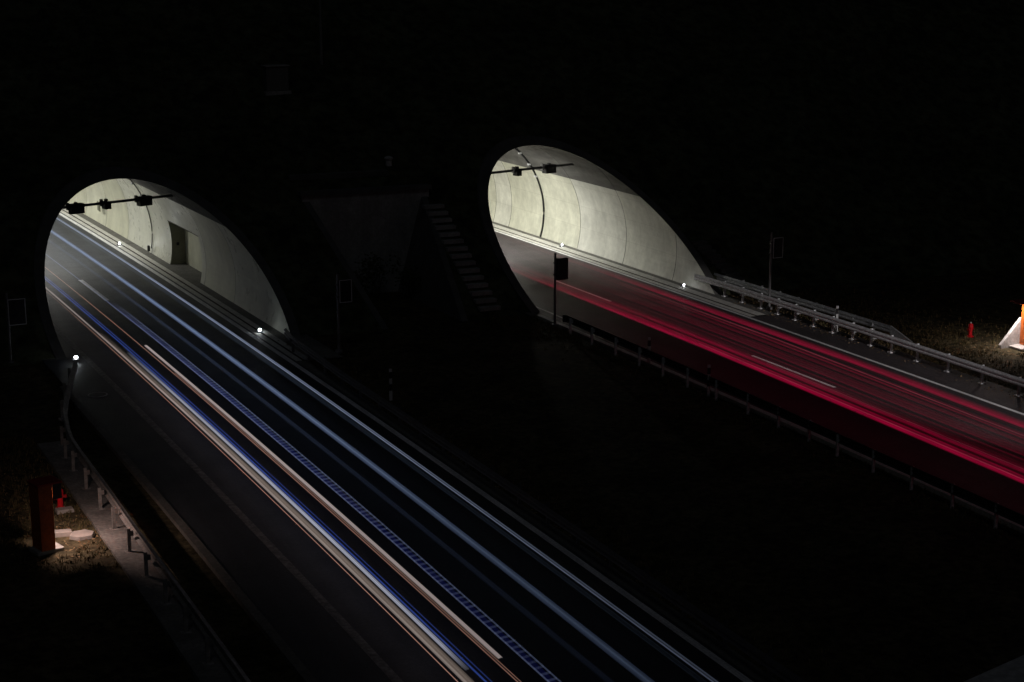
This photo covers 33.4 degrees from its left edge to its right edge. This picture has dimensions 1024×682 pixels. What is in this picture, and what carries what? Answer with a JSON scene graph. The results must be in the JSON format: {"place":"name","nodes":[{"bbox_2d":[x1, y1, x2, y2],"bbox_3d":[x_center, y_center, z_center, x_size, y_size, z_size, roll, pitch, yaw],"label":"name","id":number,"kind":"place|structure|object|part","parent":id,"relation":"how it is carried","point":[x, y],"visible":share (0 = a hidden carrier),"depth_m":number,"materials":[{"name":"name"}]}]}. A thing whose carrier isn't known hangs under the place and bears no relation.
{"place":"outdoors","nodes":[
{"label":"outdoors","id":0,"kind":"place"},
{"bbox_2d":[384,156,392,165],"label":"marker post","id":1,"kind":"object","parent":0,"point":[388,159],"visible":1,"depth_m":85.63,"materials":[{"name":"concrete"}]},
{"bbox_2d":[42,212,757,681],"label":"asphalt road","id":2,"kind":"structure","parent":0,"point":[438,574],"depth_m":51.59,"materials":[{"name":"grey asphalt"}]},
{"bbox_2d":[79,280,108,300],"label":"lane marking","id":3,"kind":"object","parent":2,"relation":"on","point":[99,294],"visible":1,"depth_m":84.81,"materials":[{"name":"paint"}]},
{"bbox_2d":[88,392,107,396],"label":"manhole cover","id":4,"kind":"object","parent":2,"relation":"on","point":[98,394],"visible":1,"depth_m":65.36,"materials":[{"name":"metal"}]},
{"bbox_2d":[174,354,215,385],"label":"lane marking","id":5,"kind":"object","parent":2,"relation":"on","point":[195,370],"visible":1,"depth_m":69.06,"materials":[{"name":"paint"}]},
{"bbox_2d":[53,324,402,681],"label":"lane marking","id":6,"kind":"object","parent":2,"relation":"on","point":[369,651],"visible":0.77,"depth_m":50.27,"materials":[{"name":"paint"}]},
{"bbox_2d":[315,471,383,524],"bbox_3d":[-5.130,4.877,53.387,0.232,0.001,5.711,-6,15,-24],"label":"lane marking","id":7,"kind":"object","parent":2,"relation":"on","point":[352,500],"visible":1,"depth_m":53.24,"materials":[{"name":"paint"}]},
{"bbox_2d":[59,213,752,681],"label":"lane marking","id":8,"kind":"object","parent":2,"relation":"on","point":[597,573],"visible":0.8,"depth_m":53.14,"materials":[{"name":"paint"}]},
{"bbox_2d":[0,0,1023,366],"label":"hillside","id":9,"kind":"structure","parent":0,"point":[836,142],"depth_m":91.49,"materials":[{"name":"black plant"}]},
{"bbox_2d":[261,64,291,95],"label":"utility cabinet","id":10,"kind":"object","parent":9,"relation":"on","point":[275,80],"visible":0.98,"depth_m":88.14,"materials":[{"name":"metal"}]},
{"bbox_2d":[422,204,500,311],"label":"concrete stairs","id":11,"kind":"structure","parent":9,"relation":"on","point":[464,263],"depth_m":81.51,"materials":[{"name":"grey concrete"}]},
{"bbox_2d":[690,240,744,280],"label":"concrete stairs","id":12,"kind":"structure","parent":9,"relation":"on","point":[708,252],"depth_m":85.86,"materials":[{"name":"grey concrete"}]},
{"bbox_2d":[0,209,1023,681],"bbox_3d":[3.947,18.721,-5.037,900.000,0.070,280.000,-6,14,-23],"label":"ground","id":13,"kind":"structure","parent":0,"point":[876,589],"depth_m":52.26,"materials":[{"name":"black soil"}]},
{"bbox_2d":[5,293,26,362],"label":"signal post","id":14,"kind":"object","parent":13,"relation":"on","point":[15,311],"visible":1,"depth_m":70.05,"materials":[{"name":"metal"}]},
{"bbox_2d":[27,475,64,556],"bbox_3d":[-13.322,5.046,48.733,0.850,2.210,0.700,-11,17,-38],"label":"emergency cabinet","id":15,"kind":"object","parent":13,"relation":"on","point":[42,490],"visible":1,"depth_m":48.47,"materials":[{"name":"metal"}]},
{"bbox_2d":[55,489,66,507],"bbox_3d":[-13.897,4.806,52.464,0.400,0.730,0.295,-9,16,-34],"label":"hydrant","id":16,"kind":"object","parent":13,"relation":"on","point":[59,502],"visible":0.44,"depth_m":52.44,"materials":[{"name":"red metal"}]},
{"bbox_2d":[55,529,71,537],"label":"stone slab","id":17,"kind":"structure","parent":13,"relation":"on","point":[63,532],"depth_m":50.05,"materials":[{"name":"grey stone"}]},
{"bbox_2d":[55,506,73,514],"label":"stone slab","id":18,"kind":"structure","parent":13,"relation":"on","point":[63,510],"depth_m":52.15,"materials":[{"name":"grey stone"}]},
{"bbox_2d":[69,529,94,540],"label":"stone slab","id":19,"kind":"structure","parent":13,"relation":"on","point":[82,535],"depth_m":49.90,"materials":[{"name":"grey stone"}]},
{"bbox_2d":[37,441,236,681],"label":"concrete strip","id":20,"kind":"object","parent":13,"relation":"on","point":[190,648],"visible":0.63,"depth_m":46.97,"materials":[{"name":"grey concrete"}]},
{"bbox_2d":[58,360,250,681],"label":"guard rail","id":21,"kind":"object","parent":13,"relation":"on","point":[212,638],"visible":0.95,"depth_m":47.68,"materials":[{"name":"metal"}]},
{"bbox_2d":[34,167,300,358],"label":"road tunnel","id":22,"kind":"structure","parent":13,"relation":"on","point":[213,244],"depth_m":82.22,"materials":[{"name":"concrete"}]},
{"bbox_2d":[63,194,173,213],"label":"detector bar","id":23,"kind":"object","parent":22,"relation":"attached to","point":[79,208],"visible":0.98,"depth_m":82.86,"materials":[{"name":"metal"}]},
{"bbox_2d":[129,179,152,251],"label":"cable duct","id":24,"kind":"object","parent":22,"relation":"attached to","point":[148,246],"visible":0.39,"depth_m":94.58,"materials":[{"name":"metal"}]},
{"bbox_2d":[59,386,317,681],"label":"kerb","id":25,"kind":"structure","parent":13,"relation":"on","point":[301,671],"depth_m":48.27,"materials":[{"name":"grey concrete"}]},
{"bbox_2d":[44,205,342,360],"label":"footway","id":26,"kind":"structure","parent":13,"relation":"on","point":[187,274],"depth_m":84.11,"materials":[{"name":"concrete"}]},
{"bbox_2d":[335,274,351,353],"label":"signal post","id":27,"kind":"object","parent":13,"relation":"on","point":[343,290],"visible":1,"depth_m":71.91,"materials":[{"name":"metal"}]},
{"bbox_2d":[354,252,402,295],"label":"shrub","id":28,"kind":"object","parent":13,"relation":"on","point":[371,267],"visible":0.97,"depth_m":82.78,"materials":[{"name":"green plant"}]},
{"bbox_2d":[297,184,467,329],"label":"retaining wall","id":29,"kind":"structure","parent":13,"relation":"on","point":[383,222],"depth_m":83.47,"materials":[{"name":"concrete"}]},
{"bbox_2d":[389,369,392,400],"bbox_3d":[-4.612,1.663,64.784,0.120,1.250,0.070,-6,15,-25],"label":"delineator post","id":30,"kind":"object","parent":13,"relation":"on","point":[390,386],"visible":1,"depth_m":64.75,"materials":[{"name":"white plastic"}]},
{"bbox_2d":[284,328,805,681],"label":"guard rail","id":31,"kind":"object","parent":13,"relation":"on","point":[766,660],"visible":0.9,"depth_m":48.75,"materials":[{"name":"metal"}]},
{"bbox_2d":[551,253,567,327],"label":"signal post","id":32,"kind":"object","parent":13,"relation":"on","point":[560,268],"visible":1,"depth_m":76.74,"materials":[{"name":"metal"}]},
{"bbox_2d":[477,136,721,312],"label":"road tunnel","id":33,"kind":"structure","parent":13,"relation":"on","point":[595,206],"depth_m":92.24,"materials":[{"name":"concrete"}]},
{"bbox_2d":[515,148,544,236],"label":"cable duct","id":34,"kind":"object","parent":33,"relation":"attached to","point":[524,157],"visible":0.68,"depth_m":99.37,"materials":[{"name":"metal"}]},
{"bbox_2d":[491,163,572,175],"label":"detector bar","id":35,"kind":"object","parent":33,"relation":"attached to","point":[547,168],"visible":0.93,"depth_m":91.44,"materials":[{"name":"metal"}]},
{"bbox_2d":[492,221,776,316],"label":"footway","id":36,"kind":"structure","parent":13,"relation":"on","point":[745,307],"depth_m":88.40,"materials":[{"name":"concrete"}]},
{"bbox_2d":[766,232,783,309],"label":"signal post","id":37,"kind":"object","parent":13,"relation":"on","point":[776,247],"visible":1,"depth_m":80.32,"materials":[{"name":"metal"}]},
{"bbox_2d":[536,314,1023,533],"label":"kerb","id":38,"kind":"structure","parent":13,"relation":"on","point":[845,450],"depth_m":60.78,"materials":[{"name":"concrete"}]},
{"bbox_2d":[563,314,1023,528],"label":"guard rail","id":39,"kind":"object","parent":13,"relation":"on","point":[954,490],"visible":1,"depth_m":59.19,"materials":[{"name":"metal"}]},
{"bbox_2d":[714,273,911,341],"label":"guard rail","id":40,"kind":"object","parent":13,"relation":"on","point":[891,330],"visible":0.61,"depth_m":78.20,"materials":[{"name":"metal"}]},
{"bbox_2d":[835,305,838,331],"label":"delineator post","id":41,"kind":"object","parent":13,"relation":"on","point":[836,316],"visible":0.7,"depth_m":75.85,"materials":[{"name":"white plastic"}]},
{"bbox_2d":[694,274,1023,396],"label":"guard rail","id":42,"kind":"object","parent":13,"relation":"on","point":[916,347],"visible":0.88,"depth_m":73.22,"materials":[{"name":"metal"}]},
{"bbox_2d":[753,313,1023,412],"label":"road shoulder","id":43,"kind":"object","parent":13,"relation":"on","point":[972,386],"visible":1,"depth_m":70.43},
{"bbox_2d":[966,322,973,337],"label":"hydrant","id":44,"kind":"object","parent":13,"relation":"on","point":[970,327],"visible":1,"depth_m":75.14,"materials":[{"name":"red metal"}]},
{"bbox_2d":[964,655,1023,681],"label":"wing wall","id":45,"kind":"structure","parent":13,"relation":"on","point":[1012,670],"depth_m":19.02,"materials":[{"name":"concrete"}]},
{"bbox_2d":[998,299,1023,351],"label":"emergency cabinet","id":46,"kind":"object","parent":13,"relation":"on","point":[1013,338],"visible":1,"depth_m":73.21,"materials":[{"name":"concrete"}]},
{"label":"door","id":47,"kind":"part","parent":46,"relation":"part of","materials":[{"name":"orange metal"}]},
{"bbox_2d":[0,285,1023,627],"bbox_3d":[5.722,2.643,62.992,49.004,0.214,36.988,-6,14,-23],"label":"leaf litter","id":48,"kind":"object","parent":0,"point":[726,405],"visible":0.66,"depth_m":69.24,"materials":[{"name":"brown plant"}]},
{"bbox_2d":[495,230,1023,514],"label":"asphalt road","id":49,"kind":"structure","parent":0,"point":[968,443],"depth_m":68.28,"materials":[{"name":"grey asphalt"}]},
{"bbox_2d":[556,280,609,300],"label":"lane marking","id":50,"kind":"object","parent":49,"relation":"on","point":[581,290],"visible":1,"depth_m":84.81,"materials":[{"name":"paint"}]},
{"bbox_2d":[495,230,1023,414],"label":"lane marking","id":51,"kind":"object","parent":49,"relation":"on","point":[782,329],"visible":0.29,"depth_m":75.54,"materials":[{"name":"paint"}]},
{"bbox_2d":[752,355,834,387],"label":"lane marking","id":52,"kind":"object","parent":49,"relation":"on","point":[793,371],"visible":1,"depth_m":68.89,"materials":[{"name":"paint"}]}
]}

